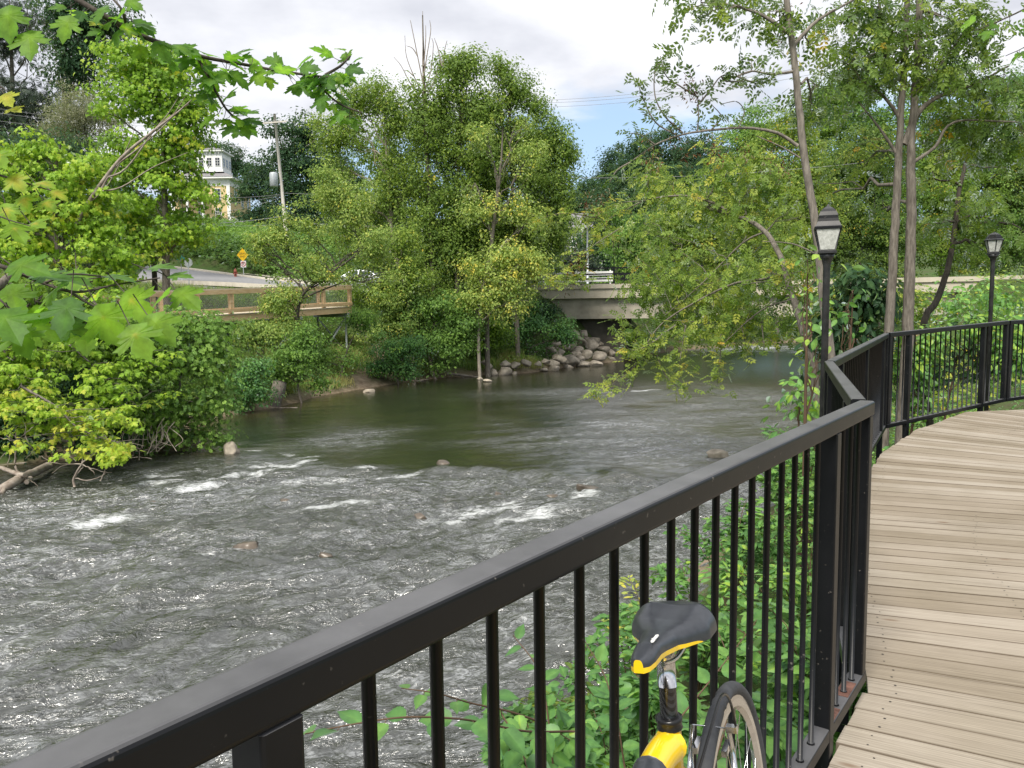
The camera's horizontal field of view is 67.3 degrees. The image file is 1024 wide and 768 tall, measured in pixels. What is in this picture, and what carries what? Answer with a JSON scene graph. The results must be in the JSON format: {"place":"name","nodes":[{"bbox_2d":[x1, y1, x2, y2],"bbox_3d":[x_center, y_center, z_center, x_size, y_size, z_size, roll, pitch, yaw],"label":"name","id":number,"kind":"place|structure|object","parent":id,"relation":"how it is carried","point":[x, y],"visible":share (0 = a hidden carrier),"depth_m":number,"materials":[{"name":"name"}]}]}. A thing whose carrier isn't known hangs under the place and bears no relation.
{"place":"outdoors","nodes":[
{"label":"outdoors","id":0,"kind":"place"},
{"bbox_2d":[0,250,204,361],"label":"maple branch","id":1,"kind":"object","parent":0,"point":[23,329],"visible":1,"depth_m":1.44,"materials":[{"name":"green plant"}]},
{"bbox_2d":[137,265,320,292],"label":"side street","id":2,"kind":"structure","parent":0,"point":[205,276],"depth_m":61.42,"materials":[{"name":"grey asphalt"}]},
{"bbox_2d":[0,340,917,767],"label":"river water","id":3,"kind":"structure","parent":0,"point":[134,582],"depth_m":12.27,"materials":[{"name":"grey liquid"}]},
{"bbox_2d":[0,194,1023,766],"bbox_3d":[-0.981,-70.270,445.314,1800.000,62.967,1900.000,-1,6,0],"label":"ground","id":4,"kind":"structure","parent":0,"point":[362,380],"depth_m":40.15,"materials":[{"name":"brown soil"}]},
{"bbox_2d":[0,149,68,244],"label":"maple branch","id":5,"kind":"object","parent":4,"relation":"on","point":[14,229],"visible":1,"depth_m":1.85,"materials":[{"name":"green plant"}]},
{"bbox_2d":[0,0,101,145],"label":"evergreen tree","id":6,"kind":"object","parent":4,"relation":"on","point":[27,102],"visible":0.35,"depth_m":57.18,"materials":[{"name":"green plant"}]},
{"bbox_2d":[0,267,127,417],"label":"maple tree","id":7,"kind":"object","parent":4,"relation":"on","point":[29,306],"visible":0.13,"depth_m":17.98,"materials":[{"name":"green plant"}]},
{"bbox_2d":[0,337,70,392],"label":"maple bough","id":8,"kind":"object","parent":7,"relation":"attached to","point":[15,378],"visible":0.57,"depth_m":16.38,"materials":[{"name":"green plant"}]},
{"bbox_2d":[0,352,105,438],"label":"maple bough","id":9,"kind":"object","parent":7,"relation":"attached to","point":[43,414],"visible":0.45,"depth_m":16.14,"materials":[{"name":"green plant"}]},
{"bbox_2d":[0,383,146,468],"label":"maple bough","id":10,"kind":"object","parent":7,"relation":"attached to","point":[116,452],"visible":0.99,"depth_m":15.61,"materials":[{"name":"green plant"}]},
{"bbox_2d":[22,333,187,422],"bbox_3d":[-9.306,-0.271,17.216,3.138,2.190,2.673,-1,6,0],"label":"maple bough","id":11,"kind":"object","parent":7,"relation":"attached to","point":[112,387],"visible":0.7,"depth_m":17.09,"materials":[{"name":"green plant"}]},
{"bbox_2d":[25,282,190,384],"bbox_3d":[-9.141,-1.178,18.137,3.635,2.461,2.318,1,6,16],"label":"maple bough","id":12,"kind":"object","parent":7,"relation":"attached to","point":[139,364],"visible":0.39,"depth_m":17.77,"materials":[{"name":"plant"}]},
{"bbox_2d":[21,74,138,265],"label":"willow tree","id":13,"kind":"object","parent":4,"relation":"on","point":[81,121],"visible":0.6,"depth_m":47.84,"materials":[{"name":"green plant"}]},
{"bbox_2d":[0,126,166,300],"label":"maple tree","id":14,"kind":"object","parent":4,"relation":"on","point":[92,233],"visible":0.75,"depth_m":24.21,"materials":[{"name":"green plant"}]},
{"bbox_2d":[75,97,191,224],"bbox_3d":[-11.790,-6.936,23.930,3.890,3.852,0.150,-1,6,0],"label":"dead branch","id":15,"kind":"object","parent":14,"relation":"attached to","point":[121,159],"visible":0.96,"depth_m":23.90,"materials":[{"name":"brown wood"}]},
{"bbox_2d":[0,357,168,464],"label":"shrub","id":16,"kind":"object","parent":4,"relation":"on","point":[67,384],"visible":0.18,"depth_m":18.24,"materials":[{"name":"green plant"}]},
{"bbox_2d":[17,0,157,263],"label":"dark tree","id":17,"kind":"object","parent":4,"relation":"on","point":[68,63],"visible":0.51,"depth_m":53.05,"materials":[{"name":"green plant"}]},
{"bbox_2d":[0,117,180,274],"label":"dark tree","id":18,"kind":"object","parent":4,"relation":"on","point":[67,140],"visible":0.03,"depth_m":44.40,"materials":[{"name":"green plant"}]},
{"bbox_2d":[61,35,239,308],"bbox_3d":[-15.915,-8.672,33.341,8.200,12.802,5.557,-1,6,0],"label":"maple tree","id":19,"kind":"object","parent":4,"relation":"on","point":[154,79],"visible":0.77,"depth_m":32.63,"materials":[{"name":"green plant"}]},
{"bbox_2d":[80,299,260,455],"bbox_3d":[-8.618,-0.157,19.187,4.629,4.142,3.163,-1,6,0],"label":"boxelder bush","id":20,"kind":"object","parent":4,"relation":"on","point":[210,357],"visible":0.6,"depth_m":18.78,"materials":[{"name":"green plant"}]},
{"bbox_2d":[0,0,365,139],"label":"maple branch","id":21,"kind":"object","parent":4,"relation":"on","point":[11,16],"visible":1,"depth_m":2.81,"materials":[{"name":"green plant"}]},
{"bbox_2d":[170,148,250,222],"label":"yellow house","id":22,"kind":"structure","parent":4,"relation":"on","point":[219,162],"depth_m":112.99,"materials":[{"name":"wood"}]},
{"bbox_2d":[102,285,352,350],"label":"timber walkway","id":23,"kind":"structure","parent":4,"relation":"on","point":[318,308],"depth_m":34.10,"materials":[{"name":"brown wood"}]},
{"bbox_2d":[214,355,285,414],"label":"shrub","id":24,"kind":"object","parent":4,"relation":"on","point":[253,387],"visible":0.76,"depth_m":26.36,"materials":[{"name":"green plant"}]},
{"bbox_2d":[220,151,287,226],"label":"tree","id":25,"kind":"object","parent":4,"relation":"on","point":[248,189],"visible":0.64,"depth_m":97.00,"materials":[{"name":"green plant"}]},
{"bbox_2d":[224,316,292,378],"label":"shrub","id":26,"kind":"object","parent":4,"relation":"on","point":[263,334],"visible":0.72,"depth_m":28.62,"materials":[{"name":"green plant"}]},
{"bbox_2d":[1,283,575,439],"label":"shrubs","id":27,"kind":"object","parent":4,"relation":"on","point":[354,340],"visible":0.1,"depth_m":40.01,"materials":[{"name":"green plant"}]},
{"bbox_2d":[33,201,549,286],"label":"hillside undergrowth","id":28,"kind":"object","parent":4,"relation":"on","point":[232,236],"visible":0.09,"depth_m":70.53,"materials":[{"name":"green plant"}]},
{"bbox_2d":[258,106,340,231],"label":"tree","id":29,"kind":"object","parent":4,"relation":"on","point":[289,153],"visible":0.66,"depth_m":88.82,"materials":[{"name":"green plant"}]},
{"bbox_2d":[259,317,344,402],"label":"shrub","id":30,"kind":"object","parent":4,"relation":"on","point":[295,360],"visible":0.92,"depth_m":28.69,"materials":[{"name":"green plant"}]},
{"bbox_2d":[238,155,414,375],"bbox_3d":[-7.536,-4.584,31.694,7.156,9.342,3.019,-1,6,0],"label":"olive tree","id":31,"kind":"object","parent":4,"relation":"on","point":[276,303],"visible":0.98,"depth_m":31.39,"materials":[{"name":"green plant"}]},
{"bbox_2d":[280,304,385,377],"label":"shrub","id":32,"kind":"object","parent":4,"relation":"on","point":[367,318],"visible":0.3,"depth_m":33.70,"materials":[{"name":"green plant"}]},
{"bbox_2d":[151,329,542,414],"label":"bank grass","id":33,"kind":"structure","parent":4,"relation":"on","point":[468,365],"depth_m":37.56,"materials":[{"name":"green plant"}]},
{"bbox_2d":[295,64,428,262],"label":"riverbank tree","id":34,"kind":"object","parent":4,"relation":"on","point":[361,98],"visible":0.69,"depth_m":40.56,"materials":[{"name":"green plant"}]},
{"bbox_2d":[350,280,424,363],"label":"shrub","id":35,"kind":"object","parent":4,"relation":"on","point":[387,325],"visible":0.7,"depth_m":37.41,"materials":[{"name":"green plant"}]},
{"bbox_2d":[349,212,444,377],"bbox_3d":[-5.626,-4.082,37.729,4.705,8.581,3.354,-1,6,0],"label":"riverbank tree","id":36,"kind":"object","parent":4,"relation":"on","point":[404,241],"visible":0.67,"depth_m":37.24,"materials":[{"name":"green plant"}]},
{"bbox_2d":[358,330,439,384],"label":"shrub","id":37,"kind":"object","parent":4,"relation":"on","point":[394,353],"visible":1,"depth_m":35.77,"materials":[{"name":"green plant"}]},
{"bbox_2d":[392,11,461,358],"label":"riverbank tree","id":38,"kind":"object","parent":4,"relation":"on","point":[428,209],"visible":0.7,"depth_m":40.13,"materials":[{"name":"green plant"}]},
{"bbox_2d":[375,261,490,378],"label":"shrub","id":39,"kind":"object","parent":4,"relation":"on","point":[450,342],"visible":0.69,"depth_m":37.87,"materials":[{"name":"green plant"}]},
{"bbox_2d":[303,706,574,757],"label":"elm branch","id":40,"kind":"object","parent":4,"relation":"on","point":[511,736],"visible":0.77,"depth_m":2.07,"materials":[{"name":"green plant"}]},
{"bbox_2d":[399,684,534,732],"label":"elm branch","id":41,"kind":"object","parent":40,"relation":"attached to","point":[461,705],"visible":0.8,"depth_m":2.34,"materials":[{"name":"green plant"}]},
{"bbox_2d":[481,683,549,767],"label":"elm branch","id":42,"kind":"object","parent":40,"relation":"attached to","point":[512,758],"visible":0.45,"depth_m":2.43,"materials":[{"name":"green plant"}]},
{"bbox_2d":[303,92,579,309],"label":"riverbank tree","id":43,"kind":"object","parent":4,"relation":"on","point":[357,296],"visible":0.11,"depth_m":45.20,"materials":[{"name":"green plant"}]},
{"bbox_2d":[404,41,513,355],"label":"riverbank tree","id":44,"kind":"object","parent":4,"relation":"on","point":[459,69],"visible":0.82,"depth_m":40.36,"materials":[{"name":"green plant"}]},
{"bbox_2d":[439,287,520,360],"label":"shrub","id":45,"kind":"object","parent":4,"relation":"on","point":[496,335],"visible":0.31,"depth_m":41.40,"materials":[{"name":"green plant"}]},
{"bbox_2d":[439,234,557,376],"bbox_3d":[-0.623,-3.395,38.457,6.044,8.051,3.552,-1,6,0],"label":"riverbank tree","id":46,"kind":"object","parent":4,"relation":"on","point":[489,294],"visible":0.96,"depth_m":37.83,"materials":[{"name":"green plant"}]},
{"bbox_2d":[446,110,559,376],"bbox_3d":[-0.412,-6.634,38.992,5.694,14.037,3.429,-1,6,0],"label":"riverbank tree","id":47,"kind":"object","parent":4,"relation":"on","point":[530,152],"visible":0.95,"depth_m":38.61,"materials":[{"name":"green plant"}]},
{"bbox_2d":[463,47,595,359],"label":"riverbank tree","id":48,"kind":"object","parent":4,"relation":"on","point":[551,182],"visible":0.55,"depth_m":41.51,"materials":[{"name":"green plant"}]},
{"bbox_2d":[492,296,583,354],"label":"shrub","id":49,"kind":"object","parent":4,"relation":"on","point":[563,333],"visible":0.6,"depth_m":44.00,"materials":[{"name":"green plant"}]},
{"bbox_2d":[565,198,649,282],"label":"tree","id":50,"kind":"object","parent":4,"relation":"on","point":[596,248],"visible":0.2,"depth_m":87.79,"materials":[{"name":"green plant"}]},
{"bbox_2d":[526,605,704,767],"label":"shrub","id":51,"kind":"object","parent":4,"relation":"on","point":[552,686],"visible":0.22,"depth_m":4.88,"materials":[{"name":"green plant"}]},
{"bbox_2d":[547,704,686,767],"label":"shrub","id":52,"kind":"object","parent":4,"relation":"on","point":[564,720],"visible":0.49,"depth_m":2.86,"materials":[{"name":"green plant"}]},
{"bbox_2d":[505,624,572,767],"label":"elm branch","id":53,"kind":"object","parent":52,"relation":"attached to","point":[560,759],"visible":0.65,"depth_m":2.78,"materials":[{"name":"green plant"}]},
{"bbox_2d":[573,636,638,767],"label":"elm branch","id":54,"kind":"object","parent":52,"relation":"attached to","point":[601,654],"visible":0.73,"depth_m":2.96,"materials":[{"name":"green plant"}]},
{"bbox_2d":[546,682,688,767],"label":"shrub","id":55,"kind":"object","parent":4,"relation":"on","point":[593,728],"visible":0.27,"depth_m":3.70,"materials":[{"name":"green plant"}]},
{"bbox_2d":[599,129,669,200],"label":"hill tree","id":56,"kind":"object","parent":4,"relation":"on","point":[633,150],"visible":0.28,"depth_m":125.84,"materials":[{"name":"green plant"}]},
{"bbox_2d":[588,201,682,282],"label":"tree","id":57,"kind":"object","parent":4,"relation":"on","point":[612,252],"visible":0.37,"depth_m":68.34,"materials":[{"name":"green plant"}]},
{"bbox_2d":[569,635,719,767],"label":"shrub","id":58,"kind":"object","parent":4,"relation":"on","point":[628,685],"visible":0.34,"depth_m":3.67,"materials":[{"name":"green plant"}]},
{"bbox_2d":[630,122,696,190],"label":"hill tree","id":59,"kind":"object","parent":4,"relation":"on","point":[665,135],"visible":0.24,"depth_m":120.61,"materials":[{"name":"green plant"}]},
{"bbox_2d":[527,124,848,448],"bbox_3d":[3.150,-1.421,14.558,5.693,6.797,5.403,-1,6,0],"label":"arching boxelder","id":60,"kind":"object","parent":4,"relation":"on","point":[693,291],"visible":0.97,"depth_m":14.26,"materials":[{"name":"green plant"}]},
{"bbox_2d":[619,558,774,702],"bbox_3d":[1.432,2.055,6.234,1.248,1.165,1.304,-1,6,0],"label":"shrub","id":61,"kind":"object","parent":4,"relation":"on","point":[684,583],"visible":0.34,"depth_m":6.22,"materials":[{"name":"green plant"}]},
{"bbox_2d":[667,123,727,264],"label":"hill tree","id":62,"kind":"object","parent":4,"relation":"on","point":[690,144],"visible":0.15,"depth_m":116.00,"materials":[{"name":"green plant"}]},
{"bbox_2d":[636,185,782,335],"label":"tree","id":63,"kind":"object","parent":4,"relation":"on","point":[691,248],"visible":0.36,"depth_m":64.11,"materials":[{"name":"green plant"}]},
{"bbox_2d":[662,498,789,610],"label":"shrub","id":64,"kind":"object","parent":4,"relation":"on","point":[725,542],"visible":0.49,"depth_m":7.91,"materials":[{"name":"green plant"}]},
{"bbox_2d":[597,0,874,359],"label":"ash tree","id":65,"kind":"object","parent":4,"relation":"on","point":[801,113],"visible":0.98,"depth_m":9.33,"materials":[{"name":"green plant"}]},
{"bbox_2d":[478,265,1023,360],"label":"road bridge","id":66,"kind":"structure","parent":4,"relation":"on","point":[590,308],"depth_m":49.03,"materials":[{"name":"beige concrete"}]},
{"bbox_2d":[695,97,807,248],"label":"tree","id":67,"kind":"object","parent":4,"relation":"on","point":[751,110],"visible":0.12,"depth_m":80.89,"materials":[{"name":"green plant"}]},
{"bbox_2d":[683,691,833,767],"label":"shrub","id":68,"kind":"object","parent":4,"relation":"on","point":[769,728],"visible":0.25,"depth_m":3.01,"materials":[{"name":"green plant"}]},
{"bbox_2d":[701,612,745,767],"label":"elm branch","id":69,"kind":"object","parent":68,"relation":"on","point":[721,763],"visible":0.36,"depth_m":2.83,"materials":[{"name":"green plant"}]},
{"bbox_2d":[656,619,775,732],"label":"elm branch","id":70,"kind":"object","parent":69,"relation":"attached to","point":[703,675],"visible":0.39,"depth_m":2.90,"materials":[{"name":"green plant"}]},
{"bbox_2d":[719,518,812,676],"bbox_3d":[2.082,1.850,5.786,1.101,1.478,1.155,-1,6,0],"label":"shrub","id":71,"kind":"object","parent":4,"relation":"on","point":[741,594],"visible":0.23,"depth_m":5.74,"materials":[{"name":"green plant"}]},
{"bbox_2d":[755,472,813,579],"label":"shrub","id":72,"kind":"object","parent":4,"relation":"on","point":[758,515],"visible":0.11,"depth_m":7.61,"materials":[{"name":"green plant"}]},
{"bbox_2d":[756,426,814,554],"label":"shrub","id":73,"kind":"object","parent":4,"relation":"on","point":[774,473],"visible":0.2,"depth_m":9.35,"materials":[{"name":"green plant"}]},
{"bbox_2d":[760,364,819,528],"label":"shrub","id":74,"kind":"object","parent":4,"relation":"on","point":[787,398],"visible":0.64,"depth_m":9.48,"materials":[{"name":"green plant"}]},
{"bbox_2d":[724,103,859,333],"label":"tree","id":75,"kind":"object","parent":4,"relation":"on","point":[784,130],"visible":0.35,"depth_m":71.50,"materials":[{"name":"green plant"}]},
{"bbox_2d":[718,586,866,729],"bbox_3d":[1.747,1.901,4.633,1.134,1.342,0.919,2,6,25],"label":"shrub","id":76,"kind":"object","parent":4,"relation":"on","point":[722,629],"visible":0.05,"depth_m":4.64,"materials":[{"name":"green plant"}]},
{"bbox_2d":[753,599,866,750],"bbox_3d":[1.668,1.915,3.821,0.939,1.508,0.971,-1,6,0],"label":"shrub","id":77,"kind":"object","parent":4,"relation":"on","point":[771,647],"visible":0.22,"depth_m":3.81,"materials":[{"name":"green plant"}]},
{"bbox_2d":[778,244,865,574],"bbox_3d":[3.265,0.479,8.272,0.805,3.942,0.918,-1,6,0],"label":"shrub","id":78,"kind":"object","parent":4,"relation":"on","point":[805,339],"visible":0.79,"depth_m":8.19,"materials":[{"name":"green plant"}]},
{"bbox_2d":[631,384,1023,748],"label":"shrubs","id":79,"kind":"object","parent":4,"relation":"on","point":[772,535],"visible":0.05,"depth_m":9.43,"materials":[{"name":"green plant"}]},
{"bbox_2d":[814,204,841,417],"bbox_3d":[2.857,0.410,7.076,0.225,4.056,0.225,1,6,19],"label":"lamp post","id":80,"kind":"object","parent":4,"relation":"on","point":[827,229],"visible":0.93,"depth_m":6.89,"materials":[{"name":"black metal"}]},
{"bbox_2d":[783,62,878,273],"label":"tree","id":81,"kind":"object","parent":4,"relation":"on","point":[826,131],"visible":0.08,"depth_m":84.25,"materials":[{"name":"green plant"}]},
{"bbox_2d":[788,258,903,383],"bbox_3d":[5.299,0.048,12.093,1.888,4.047,1.321,-1,6,0],"label":"shrub","id":82,"kind":"object","parent":4,"relation":"on","point":[851,279],"visible":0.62,"depth_m":11.72,"materials":[{"name":"green plant"}]},
{"bbox_2d":[798,119,938,325],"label":"tree","id":83,"kind":"object","parent":4,"relation":"on","point":[854,231],"visible":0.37,"depth_m":77.27,"materials":[{"name":"green plant"}]},
{"bbox_2d":[798,265,946,349],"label":"shrub","id":84,"kind":"object","parent":4,"relation":"on","point":[917,300],"visible":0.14,"depth_m":29.50,"materials":[{"name":"green plant"}]},
{"bbox_2d":[816,71,943,326],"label":"tree","id":85,"kind":"object","parent":4,"relation":"on","point":[878,114],"visible":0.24,"depth_m":78.78,"materials":[{"name":"green plant"}]},
{"bbox_2d":[783,0,1023,452],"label":"twin trunk tree","id":86,"kind":"object","parent":4,"relation":"on","point":[915,27],"visible":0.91,"depth_m":11.01,"materials":[{"name":"green plant"}]},
{"bbox_2d":[828,409,1023,767],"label":"boardwalk","id":87,"kind":"structure","parent":4,"relation":"on","point":[944,667],"depth_m":3.77,"materials":[{"name":"brown wood"}]},
{"bbox_2d":[0,400,874,767],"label":"railing section","id":88,"kind":"object","parent":87,"relation":"attached to","point":[248,714],"visible":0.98,"depth_m":1.23,"materials":[{"name":"black paint"}]},
{"bbox_2d":[631,601,766,767],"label":"bicycle","id":89,"kind":"object","parent":87,"relation":"on","point":[663,632],"visible":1,"depth_m":1.26,"materials":[{"name":"rubber"}]},
{"bbox_2d":[823,361,865,731],"bbox_3d":[1.639,0.695,3.890,0.056,1.485,2.095,1,6,20],"label":"railing section","id":90,"kind":"object","parent":87,"relation":"attached to","point":[840,390],"visible":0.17,"depth_m":3.26,"materials":[{"name":"black paint"}]},
{"bbox_2d":[826,333,888,460],"bbox_3d":[3.056,0.386,6.694,0.056,1.516,4.164,2,6,30],"label":"railing section","id":91,"kind":"object","parent":87,"relation":"attached to","point":[863,367],"visible":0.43,"depth_m":7.27,"materials":[{"name":"black paint"}]},
{"bbox_2d":[886,320,1009,437],"bbox_3d":[5.276,0.040,9.264,2.761,1.553,0.056,-4,7,-34],"label":"railing section","id":92,"kind":"object","parent":87,"relation":"attached to","point":[906,379],"visible":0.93,"depth_m":9.16,"materials":[{"name":"black paint"}]},
{"bbox_2d":[1006,320,1023,401],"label":"railing section","id":93,"kind":"object","parent":87,"relation":"attached to","point":[1009,362],"visible":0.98,"depth_m":10.05,"materials":[{"name":"black paint"}]},
{"bbox_2d":[892,317,968,433],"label":"shrub","id":94,"kind":"object","parent":4,"relation":"on","point":[922,367],"visible":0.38,"depth_m":12.04,"materials":[{"name":"green plant"}]},
{"bbox_2d":[895,313,1002,419],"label":"shrub","id":95,"kind":"object","parent":4,"relation":"on","point":[956,365],"visible":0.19,"depth_m":12.94,"materials":[{"name":"green plant"}]},
{"bbox_2d":[890,53,1010,315],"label":"tree","id":96,"kind":"object","parent":4,"relation":"on","point":[944,251],"visible":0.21,"depth_m":82.66,"materials":[{"name":"green plant"}]},
{"bbox_2d":[898,141,1004,322],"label":"tree","id":97,"kind":"object","parent":4,"relation":"on","point":[964,271],"visible":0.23,"depth_m":83.50,"materials":[{"name":"green plant"}]},
{"bbox_2d":[881,273,1023,403],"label":"shrub","id":98,"kind":"object","parent":4,"relation":"on","point":[952,307],"visible":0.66,"depth_m":21.64,"materials":[{"name":"green plant"}]},
{"bbox_2d":[888,138,1023,426],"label":"leaning tree","id":99,"kind":"object","parent":4,"relation":"on","point":[988,223],"visible":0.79,"depth_m":13.59,"materials":[{"name":"green plant"}]},
{"bbox_2d":[891,265,1023,432],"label":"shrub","id":100,"kind":"object","parent":4,"relation":"on","point":[960,392],"visible":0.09,"depth_m":21.10,"materials":[{"name":"green plant"}]},
{"bbox_2d":[939,304,1023,410],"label":"shrub","id":101,"kind":"object","parent":4,"relation":"on","point":[982,319],"visible":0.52,"depth_m":12.44,"materials":[{"name":"green plant"}]},
{"bbox_2d":[942,59,1023,275],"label":"tree","id":102,"kind":"object","parent":4,"relation":"on","point":[1020,76],"visible":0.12,"depth_m":86.52,"materials":[{"name":"green plant"}]},
{"bbox_2d":[984,232,1003,410],"bbox_3d":[7.448,-0.398,12.027,0.271,3.911,0.271,-1,6,0],"label":"lamp post","id":103,"kind":"object","parent":4,"relation":"on","point":[993,241],"visible":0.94,"depth_m":11.89,"materials":[{"name":"black metal"}]},
{"bbox_2d":[970,143,1023,273],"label":"tree","id":104,"kind":"object","parent":4,"relation":"on","point":[1017,187],"visible":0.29,"depth_m":86.94,"materials":[{"name":"green plant"}]},
{"bbox_2d":[0,0,1023,220],"label":"sky","id":105,"kind":"structure","parent":0,"point":[585,49],"materials":[{"name":"white"}]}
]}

